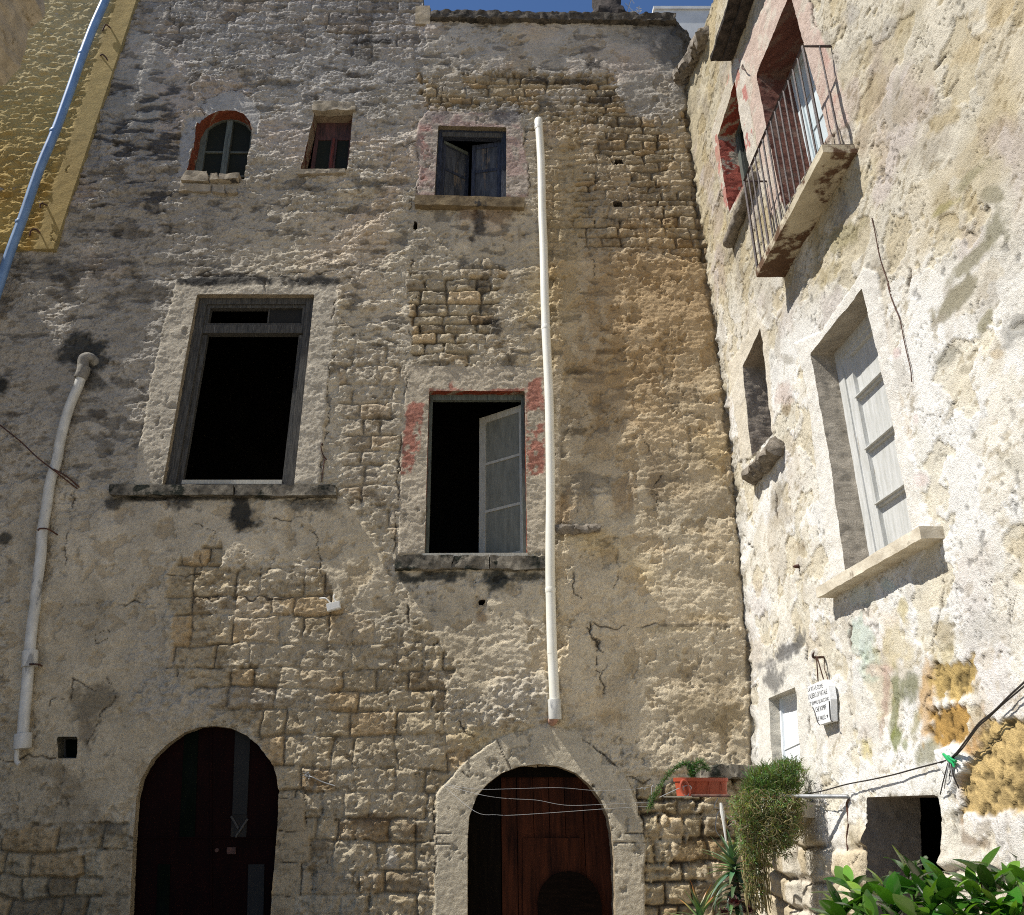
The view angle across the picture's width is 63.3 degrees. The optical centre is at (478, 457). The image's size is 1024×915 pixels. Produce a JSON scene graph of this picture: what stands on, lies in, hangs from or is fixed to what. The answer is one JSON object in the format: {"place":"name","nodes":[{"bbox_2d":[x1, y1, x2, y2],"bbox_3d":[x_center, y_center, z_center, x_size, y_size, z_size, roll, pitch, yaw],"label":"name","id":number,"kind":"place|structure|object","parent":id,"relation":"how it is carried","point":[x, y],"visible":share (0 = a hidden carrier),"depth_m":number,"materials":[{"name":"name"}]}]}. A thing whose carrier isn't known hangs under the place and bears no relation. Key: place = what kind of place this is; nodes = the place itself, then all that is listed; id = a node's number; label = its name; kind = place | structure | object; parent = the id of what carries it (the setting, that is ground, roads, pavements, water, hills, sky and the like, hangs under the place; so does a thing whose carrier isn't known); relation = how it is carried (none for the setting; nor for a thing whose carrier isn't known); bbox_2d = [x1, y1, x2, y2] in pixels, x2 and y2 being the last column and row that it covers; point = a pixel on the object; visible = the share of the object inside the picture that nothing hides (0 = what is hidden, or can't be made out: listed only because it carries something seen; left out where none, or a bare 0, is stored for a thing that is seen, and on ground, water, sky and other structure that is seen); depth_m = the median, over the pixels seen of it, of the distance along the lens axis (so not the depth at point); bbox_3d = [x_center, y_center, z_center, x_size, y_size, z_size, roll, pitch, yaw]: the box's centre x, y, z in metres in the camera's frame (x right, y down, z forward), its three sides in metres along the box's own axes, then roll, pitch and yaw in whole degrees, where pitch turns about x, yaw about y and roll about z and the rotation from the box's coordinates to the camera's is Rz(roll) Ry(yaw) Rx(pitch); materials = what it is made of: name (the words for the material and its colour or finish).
{"place":"outdoors","nodes":[
{"label":"outdoors","id":0,"kind":"place"},
{"bbox_2d":[0,0,43,82],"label":"pale house","id":1,"kind":"structure","parent":0,"point":[19,19],"depth_m":9.14,"materials":[{"name":"paint"}]},
{"bbox_2d":[424,0,713,13],"label":"sky","id":2,"kind":"structure","parent":0,"point":[646,6],"materials":[{"name":"blue"}]},
{"bbox_2d":[652,6,710,37],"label":"white house","id":3,"kind":"structure","parent":0,"point":[690,19],"depth_m":22.81,"materials":[{"name":"white paint"}]},
{"label":"ground","id":4,"kind":"structure","parent":0,"visible":0},
{"bbox_2d":[0,0,757,914],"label":"stone house","id":5,"kind":"structure","parent":4,"relation":"on","point":[296,234],"depth_m":10.20,"materials":[{"name":"stone"}]},
{"bbox_2d":[0,425,79,488],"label":"rusty wire","id":6,"kind":"object","parent":5,"relation":"attached to","point":[58,472],"visible":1,"depth_m":10.06,"materials":[{"name":"metal"}]},
{"bbox_2d":[13,352,98,765],"bbox_3d":[-5.020,0.976,9.816,0.447,5.024,0.287,0,-22,0],"label":"stained drainpipe","id":7,"kind":"object","parent":5,"relation":"attached to","point":[22,739],"visible":1,"depth_m":9.60,"materials":[{"name":"white plastic"}]},
{"bbox_2d":[0,0,139,252],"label":"yellow house","id":8,"kind":"structure","parent":5,"relation":"attached to","point":[32,91],"depth_m":12.32,"materials":[{"name":"paint"}]},
{"bbox_2d":[29,228,40,235],"bbox_3d":[-6.100,-3.092,11.443,0.170,0.130,0.052,11,-25,-25],"label":"wall hook","id":9,"kind":"object","parent":8,"relation":"attached to","point":[34,229],"depth_m":11.43,"materials":[{"name":"metal"}]},
{"bbox_2d":[0,0,109,298],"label":"blue drainpipe","id":10,"kind":"object","parent":8,"relation":"attached to","point":[36,177],"visible":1,"depth_m":11.82,"materials":[{"name":"blue metal"}]},
{"bbox_2d":[134,727,278,914],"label":"arched door","id":11,"kind":"structure","parent":5,"relation":"in","point":[208,821],"depth_m":8.77,"materials":[{"name":"red paint"}]},
{"bbox_2d":[178,119,251,196],"bbox_3d":[-3.783,-4.431,12.139,0.943,1.631,0.355,0,-22,0],"label":"arched window","id":12,"kind":"structure","parent":5,"relation":"in","point":[224,147],"depth_m":12.26,"materials":[{"name":"grey paint"}]},
{"bbox_2d":[109,298,337,498],"bbox_3d":[-3.086,-0.835,10.655,2.754,2.934,0.309,0,-22,0],"label":"window","id":13,"kind":"structure","parent":5,"relation":"in","point":[287,317],"depth_m":10.64,"materials":[{"name":"grey wood"}]},
{"bbox_2d":[302,772,334,785],"bbox_3d":[-1.703,3.417,8.820,0.350,0.143,0.052,3,-22,-7],"label":"cord","id":14,"kind":"object","parent":5,"relation":"attached to","point":[307,776],"visible":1,"depth_m":8.81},
{"bbox_2d":[320,443,326,481],"bbox_3d":[-1.917,0.056,10.210,0.085,0.496,0.063,0,-22,0],"label":"wall hook","id":15,"kind":"object","parent":5,"relation":"attached to","point":[324,460],"depth_m":10.23,"materials":[{"name":"metal"}]},
{"bbox_2d":[297,100,354,176],"bbox_3d":[-2.222,-4.638,12.263,0.773,1.389,0.331,0,-22,0],"label":"window","id":16,"kind":"structure","parent":5,"relation":"in","point":[331,149],"depth_m":12.35,"materials":[{"name":"red wood"}]},
{"bbox_2d":[319,594,340,611],"bbox_3d":[-1.705,1.667,9.524,0.256,0.208,0.078,0,-22,0],"label":"junction box","id":17,"kind":"object","parent":5,"relation":"attached to","point":[333,606],"visible":1,"depth_m":9.48,"materials":[{"name":"white plastic"}]},
{"bbox_2d":[394,394,544,571],"bbox_3d":[-0.105,0.340,10.422,1.776,2.380,0.741,0,-22,0],"label":"window","id":18,"kind":"structure","parent":5,"relation":"in","point":[502,470],"depth_m":10.44,"materials":[{"name":"grey paint"}]},
{"bbox_2d":[415,130,524,211],"bbox_3d":[-0.129,-4.126,12.120,1.552,1.569,0.527,0,-22,0],"label":"window","id":19,"kind":"structure","parent":5,"relation":"in","point":[488,179],"depth_m":12.16,"materials":[{"name":"blue wood"}]},
{"bbox_2d":[468,765,611,914],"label":"arched door","id":20,"kind":"structure","parent":5,"relation":"in","point":[543,853],"depth_m":8.83,"materials":[{"name":"brown wood"}]},
{"bbox_2d":[445,785,644,805],"bbox_3d":[0.679,3.449,8.482,2.154,0.200,0.283,-3,-22,7],"label":"clothesline","id":21,"kind":"object","parent":5,"relation":"attached to","point":[548,802],"visible":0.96,"depth_m":8.43,"materials":[{"name":"grey"}]},
{"bbox_2d":[444,786,646,815],"bbox_3d":[0.677,3.496,8.459,2.150,0.281,0.289,-3,-22,7],"label":"clothesline","id":22,"kind":"object","parent":5,"relation":"attached to","point":[552,812],"visible":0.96,"depth_m":8.39,"materials":[{"name":"grey"}]},
{"bbox_2d":[534,117,561,725],"bbox_3d":[0.849,-1.047,10.654,0.202,8.582,0.272,0,-22,0],"label":"white drainpipe","id":23,"kind":"object","parent":5,"relation":"attached to","point":[554,709],"visible":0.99,"depth_m":10.17,"materials":[{"name":"plastic"}]},
{"bbox_2d":[446,784,653,790],"bbox_3d":[0.699,3.379,8.510,2.192,0.070,0.285,-3,-22,7],"label":"clothesline","id":24,"kind":"object","parent":5,"relation":"attached to","point":[569,788],"visible":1,"depth_m":8.47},
{"bbox_2d":[555,522,599,534],"bbox_3d":[1.153,0.844,9.822,0.559,0.160,0.140,0,-22,0],"label":"stone ledge","id":25,"kind":"object","parent":5,"relation":"attached to","point":[587,528],"visible":1,"depth_m":9.78,"materials":[{"name":"grey stone"}]},
{"bbox_2d":[625,0,641,12],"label":"roof aerial","id":26,"kind":"object","parent":5,"relation":"attached to","point":[638,7],"visible":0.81,"depth_m":14.84,"materials":[{"name":"metal"}]},
{"bbox_2d":[695,764,759,778],"bbox_3d":[2.652,3.341,8.812,0.694,0.154,0.397,0,-22,0],"label":"stone shelf","id":27,"kind":"object","parent":5,"relation":"attached to","point":[728,771],"visible":0.69,"depth_m":8.65,"materials":[{"name":"grey stone"}]},
{"bbox_2d":[537,871,601,914],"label":"round board","id":28,"kind":"object","parent":4,"relation":"on","point":[567,893],"visible":1,"depth_m":8.56,"materials":[{"name":"brown wood"}]},
{"bbox_2d":[663,881,732,914],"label":"aloe plant","id":29,"kind":"object","parent":4,"relation":"on","point":[701,907],"visible":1,"depth_m":6.70,"materials":[{"name":"green plant"}]},
{"bbox_2d":[700,830,771,914],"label":"aloe plant","id":30,"kind":"object","parent":4,"relation":"on","point":[734,874],"visible":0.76,"depth_m":7.09,"materials":[{"name":"green plant"}]},
{"bbox_2d":[717,895,757,914],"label":"dark succulent","id":31,"kind":"object","parent":4,"relation":"on","point":[734,901],"visible":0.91,"depth_m":6.74,"materials":[{"name":"green plant"}]},
{"bbox_2d":[672,0,1023,914],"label":"side house","id":32,"kind":"structure","parent":4,"relation":"on","point":[878,486],"depth_m":6.50,"materials":[{"name":"paint"}]},
{"bbox_2d":[723,122,757,247],"bbox_3d":[3.190,-3.609,10.034,0.401,1.805,1.166,0,-22,0],"label":"window","id":33,"kind":"structure","parent":32,"relation":"in","point":[739,214],"depth_m":9.96,"materials":[{"name":"grey paint"}]},
{"bbox_2d":[742,435,783,485],"bbox_3d":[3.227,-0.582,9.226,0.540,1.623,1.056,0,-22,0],"label":"window sill","id":34,"kind":"structure","parent":32,"relation":"in","point":[764,460],"depth_m":8.78,"materials":[{"name":"beige stone"}]},
{"bbox_2d":[687,794,848,798],"bbox_3d":[2.429,2.975,7.291,0.034,0.040,1.904,12,-25,-28],"label":"drying pole","id":35,"kind":"object","parent":32,"relation":"attached to","point":[830,796],"visible":0.6,"depth_m":6.83,"materials":[{"name":"metal"}]},
{"bbox_2d":[663,777,727,796],"bbox_3d":[2.118,3.216,8.086,0.680,0.177,0.266,5,-23,-13],"label":"planter","id":36,"kind":"object","parent":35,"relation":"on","point":[708,785],"visible":0.95,"depth_m":8.02,"materials":[{"name":"orange plastic"}]},
{"bbox_2d":[659,785,691,797],"bbox_3d":[1.882,3.195,7.941,0.318,0.111,0.008,0,-22,0],"label":"tie wire","id":37,"kind":"object","parent":36,"relation":"attached to","point":[676,789],"visible":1,"depth_m":7.94,"materials":[{"name":"grey metal"}]},
{"bbox_2d":[644,757,710,812],"bbox_3d":[1.944,3.191,8.088,0.679,0.521,0.248,-4,-23,10],"label":"asparagus fern","id":38,"kind":"object","parent":36,"relation":"in","point":[692,766],"visible":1,"depth_m":8.14,"materials":[{"name":"green plant"}]},
{"bbox_2d":[714,798,719,835],"bbox_3d":[2.287,3.439,7.939,0.073,0.337,0.009,0,-22,0],"label":"loose string","id":39,"kind":"object","parent":35,"relation":"hanging from","point":[716,815],"visible":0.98,"depth_m":7.95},
{"bbox_2d":[720,803,726,842],"bbox_3d":[2.320,3.482,7.867,0.041,0.387,0.041,9,-24,-21],"label":"hanging rod","id":40,"kind":"object","parent":35,"relation":"hanging from","point":[722,812],"visible":0.84,"depth_m":7.87,"materials":[{"name":"white plastic"}]},
{"bbox_2d":[723,751,812,914],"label":"creeping plant","id":41,"kind":"object","parent":35,"relation":"hanging from","point":[770,821],"visible":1,"depth_m":6.90,"materials":[{"name":"green plant"}]},
{"bbox_2d":[846,799,849,850],"bbox_3d":[2.893,3.008,6.493,0.029,0.632,0.207,4,-23,-9],"label":"cord","id":42,"kind":"object","parent":35,"relation":"hanging from","point":[847,801],"visible":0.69,"depth_m":6.51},
{"bbox_2d":[779,692,815,817],"bbox_3d":[2.970,2.786,7.871,0.389,1.142,1.164,0,-22,0],"label":"window","id":43,"kind":"structure","parent":32,"relation":"in","point":[787,703],"depth_m":8.25,"materials":[{"name":"wood"}]},
{"bbox_2d":[791,51,827,164],"bbox_3d":[3.523,-3.575,8.335,0.106,2.036,1.207,0,-22,0],"label":"balcony door","id":44,"kind":"structure","parent":32,"relation":"in","point":[821,118],"depth_m":8.81,"materials":[{"name":"white paint"}]},
{"bbox_2d":[812,652,824,658],"bbox_3d":[2.988,1.740,7.263,0.225,0.057,0.048,17,-28,-36],"label":"wall hook","id":45,"kind":"object","parent":32,"relation":"attached to","point":[815,657],"depth_m":7.21,"materials":[{"name":"metal"}]},
{"bbox_2d":[808,658,837,724],"bbox_3d":[2.957,2.009,7.139,0.139,0.564,0.535,0,-22,0],"label":"tablet sign","id":46,"kind":"object","parent":45,"relation":"hanging from","point":[822,696],"visible":1,"depth_m":7.03,"materials":[{"name":"white ceramic"}]},
{"bbox_2d":[806,760,946,793],"bbox_3d":[2.858,2.504,6.408,0.112,0.216,2.843,0,-22,0],"label":"cable","id":47,"kind":"object","parent":32,"relation":"attached to","point":[879,777],"visible":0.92,"depth_m":5.94,"materials":[{"name":"black rubber"}]},
{"bbox_2d":[816,314,944,597],"bbox_3d":[3.169,-0.188,6.726,0.532,2.303,1.815,0,-22,0],"label":"window","id":48,"kind":"structure","parent":32,"relation":"in","point":[891,539],"depth_m":6.94,"materials":[{"name":"white paint"}]},
{"bbox_2d":[871,218,911,381],"bbox_3d":[3.109,-1.226,6.258,0.017,1.502,0.110,-3,-22,7],"label":"cable","id":49,"kind":"object","parent":32,"relation":"attached to","point":[891,298],"visible":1,"depth_m":6.26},
{"bbox_2d":[951,681,1023,757],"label":"cable","id":50,"kind":"object","parent":32,"relation":"attached to","point":[988,715],"visible":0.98,"depth_m":4.74,"materials":[{"name":"black rubber"}]},
{"bbox_2d":[942,753,956,767],"bbox_3d":[2.891,1.855,5.088,0.029,0.090,0.166,-2,-22,5],"label":"cable tie","id":51,"kind":"object","parent":50,"relation":"attached to","point":[950,759],"visible":1,"depth_m":5.07,"materials":[{"name":"green plastic"}]},
{"bbox_2d":[940,763,958,794],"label":"hanging wires","id":52,"kind":"object","parent":51,"relation":"hanging from","point":[951,769],"visible":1,"depth_m":5.09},
{"bbox_2d":[953,685,1023,757],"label":"cable","id":53,"kind":"object","parent":32,"relation":"attached to","point":[1008,699],"visible":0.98,"depth_m":4.77,"materials":[{"name":"black rubber"}]},
{"bbox_2d":[809,845,1023,914],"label":"glossy shrub","id":54,"kind":"object","parent":4,"relation":"on","point":[933,885],"visible":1,"depth_m":4.01,"materials":[{"name":"green plant"}]}
]}

